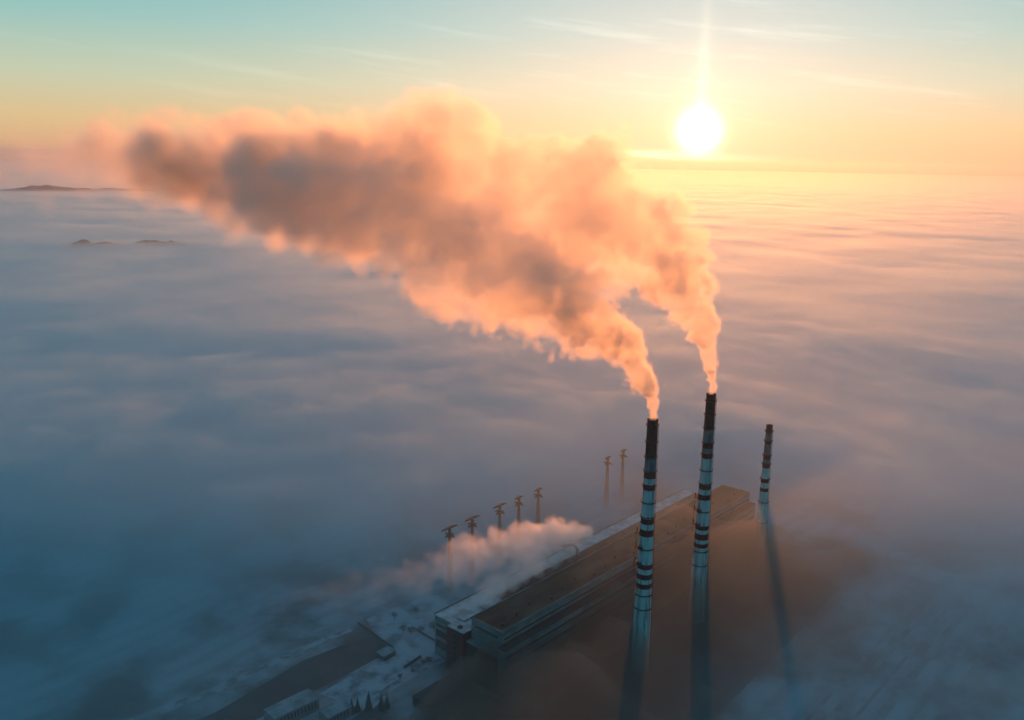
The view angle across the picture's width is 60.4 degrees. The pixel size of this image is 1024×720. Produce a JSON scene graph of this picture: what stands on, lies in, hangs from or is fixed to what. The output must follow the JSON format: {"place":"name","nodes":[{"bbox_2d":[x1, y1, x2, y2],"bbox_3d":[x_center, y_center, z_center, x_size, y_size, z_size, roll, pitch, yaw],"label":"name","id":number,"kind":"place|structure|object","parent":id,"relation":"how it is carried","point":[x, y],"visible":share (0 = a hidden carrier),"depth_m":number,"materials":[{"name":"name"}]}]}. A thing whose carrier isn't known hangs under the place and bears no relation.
{"place":"outdoors","nodes":[
{"label":"outdoors","id":0,"kind":"place"},
{"bbox_2d":[0,185,108,193],"bbox_3d":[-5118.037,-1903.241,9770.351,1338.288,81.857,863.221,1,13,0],"label":"hill","id":1,"kind":"structure","parent":0,"point":[42,189],"depth_m":9631.34,"materials":[{"name":"grey"}]},
{"bbox_2d":[60,239,128,247],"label":"hill","id":2,"kind":"structure","parent":0,"point":[82,243],"depth_m":4093.78,"materials":[{"name":"grey"}]},
{"bbox_2d":[95,188,210,192],"bbox_3d":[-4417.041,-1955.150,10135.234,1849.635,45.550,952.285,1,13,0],"label":"hill","id":3,"kind":"structure","parent":0,"point":[112,190],"depth_m":10044.13,"materials":[{"name":"grey"}]},
{"bbox_2d":[127,240,192,246],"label":"hill","id":4,"kind":"structure","parent":0,"point":[149,243],"depth_m":4187.05,"materials":[{"name":"grey"}]},
{"bbox_2d":[134,180,211,184],"bbox_3d":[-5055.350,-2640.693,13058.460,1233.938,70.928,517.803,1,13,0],"label":"hill","id":5,"kind":"structure","parent":0,"point":[169,182],"depth_m":12923.97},
{"bbox_2d":[127,628,352,719],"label":"path","id":6,"kind":"structure","parent":0,"point":[202,694],"depth_m":819.05,"materials":[{"name":"white snow"}]},
{"bbox_2d":[263,689,319,719],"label":"admin building","id":7,"kind":"structure","parent":0,"point":[301,704],"depth_m":765.85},
{"bbox_2d":[199,637,387,719],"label":"canal","id":8,"kind":"structure","parent":0,"point":[316,672],"depth_m":827.15,"materials":[{"name":"liquid"}]},
{"bbox_2d":[343,658,444,719],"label":"road","id":9,"kind":"structure","parent":0,"point":[397,683],"depth_m":821.91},
{"bbox_2d":[0,160,1023,719],"bbox_3d":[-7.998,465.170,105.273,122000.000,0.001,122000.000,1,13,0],"label":"ground","id":10,"kind":"structure","parent":0,"point":[274,410],"depth_m":1782.84,"materials":[{"name":"white snow"}]},
{"bbox_2d":[318,698,351,719],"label":"admin building","id":11,"kind":"structure","parent":10,"relation":"on","point":[340,709],"depth_m":765.30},
{"bbox_2d":[350,698,354,713],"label":"spruce tree","id":12,"kind":"object","parent":10,"relation":"on","point":[353,710],"visible":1,"depth_m":774.02,"materials":[{"name":"green plant"}]},
{"bbox_2d":[354,697,360,712],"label":"spruce tree","id":13,"kind":"object","parent":10,"relation":"on","point":[357,709],"visible":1,"depth_m":775.96,"materials":[{"name":"green plant"}]},
{"bbox_2d":[364,690,373,712],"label":"spruce tree","id":14,"kind":"object","parent":10,"relation":"on","point":[368,707],"visible":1,"depth_m":777.07,"materials":[{"name":"green plant"}]},
{"bbox_2d":[358,621,392,647],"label":"fence","id":15,"kind":"object","parent":10,"relation":"on","point":[374,634],"visible":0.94,"depth_m":901.21,"materials":[{"name":"metal"}]},
{"bbox_2d":[377,694,385,711],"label":"spruce tree","id":16,"kind":"object","parent":10,"relation":"on","point":[381,706],"visible":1,"depth_m":777.36,"materials":[{"name":"green plant"}]},
{"bbox_2d":[384,694,390,709],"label":"spruce tree","id":17,"kind":"object","parent":10,"relation":"on","point":[387,705],"visible":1,"depth_m":781.73,"materials":[{"name":"green plant"}]},
{"bbox_2d":[320,595,464,707],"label":"yard","id":18,"kind":"structure","parent":10,"relation":"on","point":[375,677],"depth_m":881.70,"materials":[{"name":"white snow"}]},
{"bbox_2d":[375,646,395,660],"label":"shed","id":19,"kind":"structure","parent":18,"relation":"on","point":[385,653],"depth_m":862.18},
{"bbox_2d":[404,655,420,667],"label":"fence","id":20,"kind":"object","parent":18,"relation":"on","point":[412,661],"visible":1,"depth_m":853.54,"materials":[{"name":"metal"}]},
{"bbox_2d":[412,626,434,641],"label":"fence","id":21,"kind":"object","parent":18,"relation":"on","point":[424,634],"visible":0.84,"depth_m":903.34,"materials":[{"name":"metal"}]},
{"bbox_2d":[412,672,470,714],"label":"workshop","id":22,"kind":"structure","parent":10,"relation":"on","point":[439,694],"depth_m":793.85,"materials":[{"name":"grey concrete"}]},
{"bbox_2d":[442,524,456,590],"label":"power pylon","id":23,"kind":"object","parent":10,"relation":"on","point":[448,535],"visible":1,"depth_m":992.06,"materials":[{"name":"metal"}]},
{"bbox_2d":[446,621,470,676],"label":"stair tower","id":24,"kind":"structure","parent":10,"relation":"on","point":[458,635],"depth_m":831.57,"materials":[{"name":"grey concrete"}]},
{"bbox_2d":[465,515,479,577],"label":"power pylon","id":25,"kind":"object","parent":10,"relation":"on","point":[472,524],"visible":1,"depth_m":1019.64,"materials":[{"name":"metal"}]},
{"bbox_2d":[493,503,506,564],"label":"power pylon","id":26,"kind":"object","parent":10,"relation":"on","point":[499,512],"visible":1,"depth_m":1058.13,"materials":[{"name":"metal"}]},
{"bbox_2d":[514,495,522,554],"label":"power pylon","id":27,"kind":"object","parent":10,"relation":"on","point":[518,535],"visible":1,"depth_m":1085.11,"materials":[{"name":"metal"}]},
{"bbox_2d":[534,488,542,545],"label":"power pylon","id":28,"kind":"object","parent":10,"relation":"on","point":[538,496],"visible":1,"depth_m":1111.90,"materials":[{"name":"metal"}]},
{"bbox_2d":[434,489,697,658],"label":"turbine hall","id":29,"kind":"structure","parent":10,"relation":"on","point":[463,611],"depth_m":954.32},
{"bbox_2d":[558,543,578,554],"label":"exhaust pipe","id":30,"kind":"object","parent":29,"relation":"on","point":[568,545],"visible":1,"depth_m":993.40,"materials":[{"name":"metal"}]},
{"bbox_2d":[603,456,611,508],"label":"power pylon","id":31,"kind":"object","parent":10,"relation":"on","point":[606,504],"visible":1,"depth_m":1237.24,"materials":[{"name":"metal"}]},
{"bbox_2d":[466,485,755,697],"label":"boiler house","id":32,"kind":"structure","parent":10,"relation":"on","point":[513,635],"depth_m":892.16,"materials":[{"name":"concrete"}]},
{"bbox_2d":[618,449,626,500],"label":"power pylon","id":33,"kind":"object","parent":10,"relation":"on","point":[622,455],"visible":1,"depth_m":1268.17,"materials":[{"name":"metal"}]},
{"bbox_2d":[424,550,839,719],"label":"fog","id":34,"kind":"object","parent":10,"relation":"on","point":[729,648],"visible":0.8,"depth_m":868.55,"materials":[{"name":"brown"}]},
{"bbox_2d":[630,418,658,672],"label":"chimney","id":35,"kind":"object","parent":10,"relation":"on","point":[641,636],"visible":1,"depth_m":822.91,"materials":[{"name":"concrete"}]},
{"bbox_2d":[687,393,716,623],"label":"chimney","id":36,"kind":"object","parent":10,"relation":"on","point":[697,596],"visible":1,"depth_m":915.51,"materials":[{"name":"concrete"}]},
{"bbox_2d":[707,531,769,589],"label":"filter house","id":37,"kind":"structure","parent":10,"relation":"on","point":[729,560],"depth_m":1053.22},
{"bbox_2d":[751,424,773,569],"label":"chimney","id":38,"kind":"object","parent":10,"relation":"on","point":[758,558],"visible":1,"depth_m":1047.83,"materials":[{"name":"concrete"}]},
{"bbox_2d":[804,597,921,719],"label":"railway track","id":39,"kind":"structure","parent":10,"relation":"on","point":[855,668],"depth_m":868.38,"materials":[{"name":"grey metal"}]},
{"bbox_2d":[824,601,935,719],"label":"railway track","id":40,"kind":"structure","parent":10,"relation":"on","point":[851,694],"depth_m":865.44,"materials":[{"name":"grey metal"}]},
{"bbox_2d":[851,606,949,719],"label":"railway track","id":41,"kind":"structure","parent":10,"relation":"on","point":[891,674],"depth_m":862.57,"materials":[{"name":"grey metal"}]},
{"bbox_2d":[872,610,967,719],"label":"railway track","id":42,"kind":"structure","parent":10,"relation":"on","point":[907,682],"depth_m":859.66,"materials":[{"name":"grey"}]},
{"bbox_2d":[907,618,987,719],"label":"railway track","id":43,"kind":"structure","parent":10,"relation":"on","point":[939,680],"depth_m":855.34,"materials":[{"name":"grey metal"}]},
{"bbox_2d":[0,0,1023,177],"label":"sky","id":44,"kind":"structure","parent":0,"point":[859,87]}
]}

